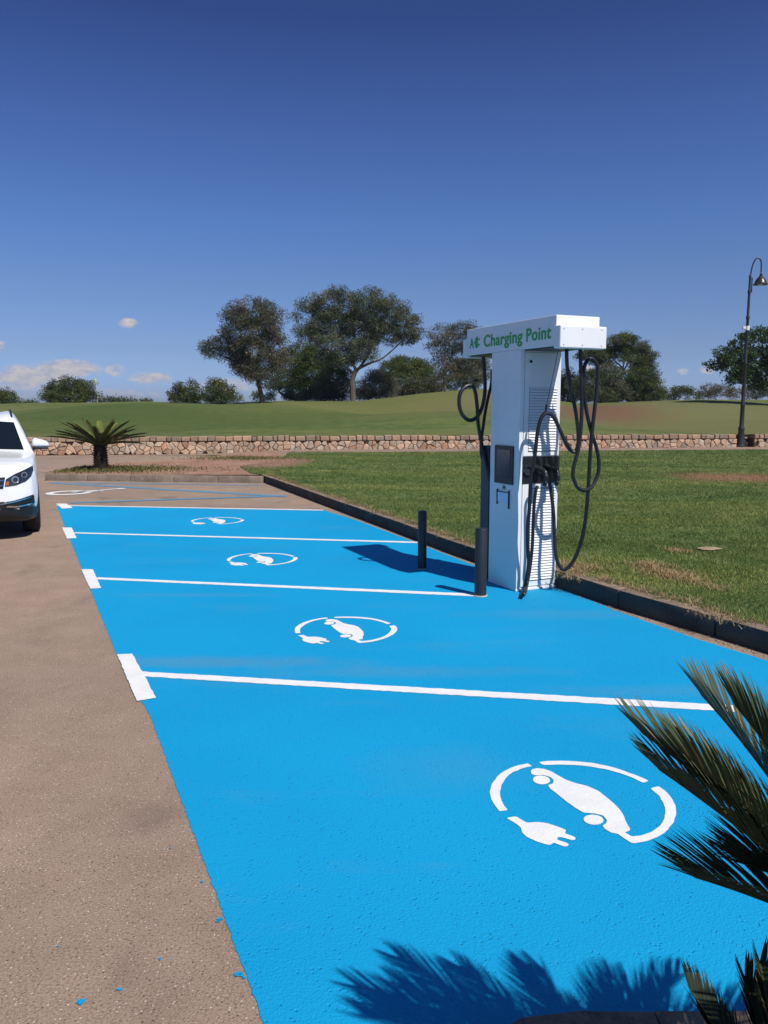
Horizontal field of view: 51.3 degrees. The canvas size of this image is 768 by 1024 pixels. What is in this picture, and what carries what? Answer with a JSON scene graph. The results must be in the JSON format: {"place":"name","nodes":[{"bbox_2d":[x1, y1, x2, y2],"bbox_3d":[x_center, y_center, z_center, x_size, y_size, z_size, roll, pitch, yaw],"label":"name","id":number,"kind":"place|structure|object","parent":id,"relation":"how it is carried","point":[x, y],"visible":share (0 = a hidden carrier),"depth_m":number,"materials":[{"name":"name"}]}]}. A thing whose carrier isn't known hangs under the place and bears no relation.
{"place":"outdoors","nodes":[
{"label":"outdoors","id":0,"kind":"place"},
{"bbox_2d":[0,455,767,1023],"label":"asphalt road","id":1,"kind":"structure","parent":0,"point":[60,835],"depth_m":3.24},
{"bbox_2d":[0,409,48,530],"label":"parked car","id":2,"kind":"object","parent":1,"relation":"on","point":[19,494],"visible":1,"depth_m":10.12,"materials":[{"name":"white paint"}]},
{"bbox_2d":[45,488,124,494],"bbox_3d":[-5.792,-0.399,15.667,1.566,0.002,0.807,-4,9,-30],"label":"wheelchair symbol","id":3,"kind":"object","parent":1,"relation":"on","point":[51,493],"visible":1,"depth_m":15.68,"materials":[{"name":"white paint"}]},
{"bbox_2d":[57,847,245,1004],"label":"paint splashes","id":4,"kind":"object","parent":1,"relation":"on","point":[81,1001],"visible":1,"depth_m":2.34,"materials":[{"name":"blue paint"}]},
{"bbox_2d":[45,474,263,482],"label":"island kerb","id":5,"kind":"structure","parent":1,"relation":"on","point":[158,478],"depth_m":17.76,"materials":[{"name":"concrete"}]},
{"bbox_2d":[48,452,286,474],"bbox_3d":[-5.349,-1.441,22.727,5.141,0.001,9.189,0,7,0],"label":"bare soil bed","id":6,"kind":"object","parent":5,"relation":"in","point":[233,465],"visible":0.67,"depth_m":21.09,"materials":[{"name":"brown soil"}]},
{"bbox_2d":[46,416,146,469],"bbox_3d":[-7.061,-1.685,19.646,2.419,1.351,2.377,0,7,0],"label":"sago palm","id":7,"kind":"object","parent":6,"relation":"on","point":[100,438],"visible":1,"depth_m":19.61,"materials":[{"name":"green plant"}]},
{"bbox_2d":[49,454,328,474],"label":"island weeds","id":8,"kind":"object","parent":6,"relation":"on","point":[110,468],"visible":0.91,"depth_m":19.89,"materials":[{"name":"green plant"}]},
{"bbox_2d":[55,482,285,502],"bbox_3d":[-4.547,-0.468,16.206,4.650,0.002,4.243,-2,8,-16],"label":"worn bay marking","id":9,"kind":"object","parent":1,"relation":"on","point":[262,495],"visible":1,"depth_m":15.54,"materials":[{"name":"blue paint"}]},
{"bbox_2d":[55,504,311,509],"bbox_3d":[-3.351,-0.051,13.028,4.726,0.002,0.648,1,8,10],"label":"parking line","id":10,"kind":"object","parent":1,"relation":"on","point":[62,506],"visible":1,"depth_m":13.21,"materials":[{"name":"white paint"}]},
{"bbox_2d":[0,486,764,1023],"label":"loose grit","id":11,"kind":"object","parent":1,"relation":"on","point":[186,894],"visible":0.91,"depth_m":2.61,"materials":[{"name":"brown gravel"}]},
{"bbox_2d":[57,506,767,1023],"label":"blue bay surface","id":12,"kind":"object","parent":1,"relation":"on","point":[373,856],"visible":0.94,"depth_m":3.66,"materials":[{"name":"paint"}]},
{"bbox_2d":[191,517,243,523],"bbox_3d":[-2.432,0.127,11.681,0.766,0.001,0.739,0,7,0],"label":"car charging symbol","id":13,"kind":"object","parent":12,"relation":"on","point":[216,520],"visible":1,"depth_m":11.70,"materials":[{"name":"white paint"}]},
{"bbox_2d":[62,527,416,542],"bbox_3d":[-2.099,0.340,10.042,4.989,0.002,0.840,2,8,14],"label":"parking line","id":14,"kind":"object","parent":12,"relation":"on","point":[69,532],"visible":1,"depth_m":10.24,"materials":[{"name":"white paint"}]},
{"bbox_2d":[227,553,297,565],"bbox_3d":[-1.329,0.514,8.730,0.766,0.001,0.738,0,7,0],"label":"car charging symbol","id":15,"kind":"object","parent":12,"relation":"on","point":[267,560],"visible":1,"depth_m":8.71,"materials":[{"name":"white paint"}]},
{"bbox_2d":[81,569,472,595],"bbox_3d":[-1.237,0.702,7.290,4.057,0.002,0.769,2,8,16],"label":"parking line","id":16,"kind":"object","parent":12,"relation":"on","point":[91,578],"visible":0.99,"depth_m":7.44,"materials":[{"name":"white paint"}]},
{"bbox_2d":[295,617,396,643],"bbox_3d":[-0.284,0.876,5.970,0.766,0.001,0.738,0,7,0],"label":"car charging symbol","id":17,"kind":"object","parent":12,"relation":"on","point":[356,632],"visible":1,"depth_m":5.94,"materials":[{"name":"white paint"}]},
{"bbox_2d":[417,510,426,569],"bbox_3d":[0.391,0.283,8.182,0.110,0.602,0.110,0,7,0],"label":"bollard","id":18,"kind":"object","parent":12,"relation":"on","point":[422,538],"visible":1,"depth_m":8.15,"materials":[{"name":"black metal"}]},
{"bbox_2d":[117,654,734,711],"bbox_3d":[-0.008,1.060,4.553,3.853,0.002,0.769,2,8,14],"label":"parking line","id":19,"kind":"object","parent":12,"relation":"on","point":[135,674],"visible":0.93,"depth_m":4.70,"materials":[{"name":"white paint"}]},
{"bbox_2d":[473,527,487,596],"bbox_3d":[0.849,0.437,7.012,0.129,0.602,0.129,0,7,0],"label":"bollard","id":20,"kind":"object","parent":12,"relation":"on","point":[480,584],"visible":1,"depth_m":6.97,"materials":[{"name":"black metal"}]},
{"bbox_2d":[457,315,606,597],"bbox_3d":[1.245,-0.500,7.301,0.774,2.385,1.591,-4,9,-31],"label":"charging station","id":21,"kind":"object","parent":12,"relation":"on","point":[520,471],"visible":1,"depth_m":7.12,"materials":[{"name":"white metal"}]},
{"bbox_2d":[520,483,557,586],"bbox_3d":[1.405,0.206,7.237,0.382,0.930,0.020,-3,8,-24],"label":"lower door","id":22,"kind":"structure","parent":21,"relation":"in","point":[543,561],"depth_m":7.23,"materials":[{"name":"white metal"}]},
{"bbox_2d":[523,352,560,455],"bbox_3d":[1.405,-0.950,7.085,0.382,0.903,0.020,-3,8,-24],"label":"upper door","id":23,"kind":"structure","parent":21,"relation":"in","point":[539,367],"depth_m":7.07,"materials":[{"name":"white metal"}]},
{"bbox_2d":[490,761,675,845],"bbox_3d":[0.837,1.215,3.387,0.766,0.001,0.738,0,7,0],"label":"car charging symbol","id":24,"kind":"object","parent":12,"relation":"on","point":[584,798],"visible":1,"depth_m":3.33,"materials":[{"name":"white paint"}]},
{"bbox_2d":[261,474,767,653],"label":"lawn kerb","id":25,"kind":"structure","parent":1,"relation":"on","point":[672,612],"depth_m":6.67,"materials":[{"name":"concrete"}]},
{"bbox_2d":[511,1010,751,1023],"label":"planter kerb","id":26,"kind":"structure","parent":1,"relation":"on","point":[626,1017],"depth_m":1.98,"materials":[{"name":"concrete"}]},
{"bbox_2d":[0,389,767,437],"bbox_3d":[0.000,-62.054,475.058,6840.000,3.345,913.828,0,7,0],"label":"grassy hills","id":27,"kind":"structure","parent":0,"point":[433,413],"depth_m":40.89,"materials":[{"name":"green plant"}]},
{"bbox_2d":[0,386,27,403],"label":"hedge bush","id":28,"kind":"object","parent":27,"relation":"on","point":[8,397],"visible":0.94,"depth_m":65.30,"materials":[{"name":"green plant"}]},
{"bbox_2d":[18,398,39,402],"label":"bush","id":29,"kind":"object","parent":27,"relation":"on","point":[31,401],"visible":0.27,"depth_m":118.96,"materials":[{"name":"green plant"}]},
{"bbox_2d":[36,374,102,402],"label":"round bush","id":30,"kind":"object","parent":27,"relation":"on","point":[64,390],"visible":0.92,"depth_m":60.51,"materials":[{"name":"green plant"}]},
{"bbox_2d":[93,394,122,402],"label":"bush","id":31,"kind":"object","parent":27,"relation":"on","point":[107,399],"visible":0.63,"depth_m":118.29,"materials":[{"name":"green plant"}]},
{"bbox_2d":[115,395,137,401],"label":"bush","id":32,"kind":"object","parent":27,"relation":"on","point":[129,400],"visible":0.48,"depth_m":123.21,"materials":[{"name":"green plant"}]},
{"bbox_2d":[137,397,153,401],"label":"bush","id":33,"kind":"object","parent":27,"relation":"on","point":[146,400],"visible":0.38,"depth_m":138.37,"materials":[{"name":"green plant"}]},
{"bbox_2d":[165,377,205,403],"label":"dome bush","id":34,"kind":"object","parent":27,"relation":"on","point":[189,394],"visible":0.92,"depth_m":59.17,"materials":[{"name":"green plant"}]},
{"bbox_2d":[197,376,244,403],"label":"dome bush","id":35,"kind":"object","parent":27,"relation":"on","point":[219,392],"visible":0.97,"depth_m":57.96,"materials":[{"name":"green plant"}]},
{"bbox_2d":[196,294,295,402],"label":"olive tree","id":36,"kind":"object","parent":27,"relation":"on","point":[245,362],"visible":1,"depth_m":48.54,"materials":[{"name":"green plant"}]},
{"bbox_2d":[249,390,277,401],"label":"shrub","id":37,"kind":"object","parent":27,"relation":"on","point":[270,396],"visible":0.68,"depth_m":63.12,"materials":[{"name":"green plant"}]},
{"bbox_2d":[268,338,342,400],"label":"stone pine","id":38,"kind":"object","parent":27,"relation":"on","point":[304,368],"visible":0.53,"depth_m":66.48,"materials":[{"name":"green plant"}]},
{"bbox_2d":[280,361,356,400],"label":"dark shrub","id":39,"kind":"object","parent":27,"relation":"on","point":[335,387],"visible":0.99,"depth_m":62.76,"materials":[{"name":"green plant"}]},
{"bbox_2d":[289,284,427,400],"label":"wild olive tree","id":40,"kind":"object","parent":27,"relation":"on","point":[350,320],"visible":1,"depth_m":58.41,"materials":[{"name":"green plant"}]},
{"bbox_2d":[347,367,401,400],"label":"grey shrub","id":41,"kind":"object","parent":27,"relation":"on","point":[368,389],"visible":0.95,"depth_m":61.97,"materials":[{"name":"green plant"}]},
{"bbox_2d":[373,354,439,392],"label":"spreading pine","id":42,"kind":"object","parent":27,"relation":"on","point":[401,367],"visible":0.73,"depth_m":68.05,"materials":[{"name":"green plant"}]},
{"bbox_2d":[382,357,491,397],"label":"dark shrub","id":43,"kind":"object","parent":27,"relation":"on","point":[411,386],"visible":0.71,"depth_m":64.65,"materials":[{"name":"green plant"}]},
{"bbox_2d":[422,319,486,391],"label":"grey olive tree","id":44,"kind":"object","parent":27,"relation":"on","point":[455,346],"visible":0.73,"depth_m":56.82,"materials":[{"name":"green plant"}]},
{"bbox_2d":[560,366,579,402],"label":"bushy pine","id":45,"kind":"object","parent":27,"relation":"on","point":[563,394],"visible":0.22,"depth_m":66.56,"materials":[{"name":"green plant"}]},
{"bbox_2d":[563,362,635,402],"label":"bushy pine","id":46,"kind":"object","parent":27,"relation":"on","point":[612,388],"visible":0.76,"depth_m":61.80,"materials":[{"name":"green plant"}]},
{"bbox_2d":[572,329,660,401],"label":"umbrella pine","id":47,"kind":"object","parent":27,"relation":"on","point":[629,352],"visible":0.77,"depth_m":64.48,"materials":[{"name":"green plant"}]},
{"bbox_2d":[622,364,668,401],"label":"bushy pine","id":48,"kind":"object","parent":27,"relation":"on","point":[643,386],"visible":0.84,"depth_m":62.29,"materials":[{"name":"green plant"}]},
{"bbox_2d":[665,384,701,400],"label":"skyline shrub","id":49,"kind":"object","parent":27,"relation":"on","point":[681,390],"visible":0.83,"depth_m":79.12,"materials":[{"name":"green plant"}]},
{"bbox_2d":[693,382,746,399],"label":"skyline shrub","id":50,"kind":"object","parent":27,"relation":"on","point":[713,391],"visible":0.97,"depth_m":72.80,"materials":[{"name":"green plant"}]},
{"bbox_2d":[701,324,767,393],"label":"fig tree","id":51,"kind":"object","parent":27,"relation":"on","point":[727,358],"visible":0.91,"depth_m":46.95,"materials":[{"name":"green plant"}]},
{"bbox_2d":[745,383,767,399],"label":"skyline shrub","id":52,"kind":"object","parent":27,"relation":"on","point":[761,394],"visible":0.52,"depth_m":73.28,"materials":[{"name":"green plant"}]},
{"bbox_2d":[0,0,767,402],"label":"sky","id":53,"kind":"structure","parent":0,"point":[164,163],"materials":[{"name":"blue"}]},
{"bbox_2d":[141,447,767,455],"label":"sandy path","id":54,"kind":"structure","parent":0,"point":[560,449],"depth_m":28.69,"materials":[{"name":"beige sand"}]},
{"bbox_2d":[251,435,748,440],"bbox_3d":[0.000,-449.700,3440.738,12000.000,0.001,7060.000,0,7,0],"label":"ground","id":55,"kind":"structure","parent":0,"point":[339,436],"depth_m":46.84,"materials":[{"name":"green plant"}]},
{"bbox_2d":[27,434,736,454],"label":"stone wall","id":56,"kind":"structure","parent":55,"relation":"on","point":[180,445],"depth_m":28.59,"materials":[{"name":"beige stone"}]},
{"bbox_2d":[736,435,747,446],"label":"stone wall","id":57,"kind":"structure","parent":55,"relation":"on","point":[746,440],"depth_m":30.89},
{"bbox_2d":[736,257,767,446],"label":"street lamp","id":58,"kind":"object","parent":55,"relation":"on","point":[760,280],"visible":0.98,"depth_m":30.10,"materials":[{"name":"metal"}]},
{"bbox_2d":[748,434,767,449],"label":"stone wall","id":59,"kind":"structure","parent":55,"relation":"on","point":[757,440],"depth_m":30.52,"materials":[{"name":"beige stone"}]},
{"bbox_2d":[240,449,767,628],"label":"lawn","id":60,"kind":"structure","parent":0,"point":[292,462],"depth_m":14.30,"materials":[{"name":"green plant"}]},
{"bbox_2d":[698,547,722,549],"bbox_3d":[3.480,0.383,8.530,0.277,0.018,0.175,0,7,0],"label":"sand patch","id":61,"kind":"object","parent":60,"relation":"on","point":[707,548],"visible":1,"depth_m":8.51,"materials":[{"name":"beige sand"}]},
{"label":"planter soil","id":62,"kind":"structure","parent":0,"visible":0},
{"bbox_2d":[611,657,767,902],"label":"sago palm","id":63,"kind":"object","parent":62,"relation":"on","point":[736,790],"visible":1,"depth_m":1.50,"materials":[{"name":"green plant"}]},
{"bbox_2d":[676,936,767,1023],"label":"palm sucker","id":64,"kind":"object","parent":62,"relation":"on","point":[711,1008],"visible":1,"depth_m":1.57,"materials":[{"name":"green plant"}]}
]}

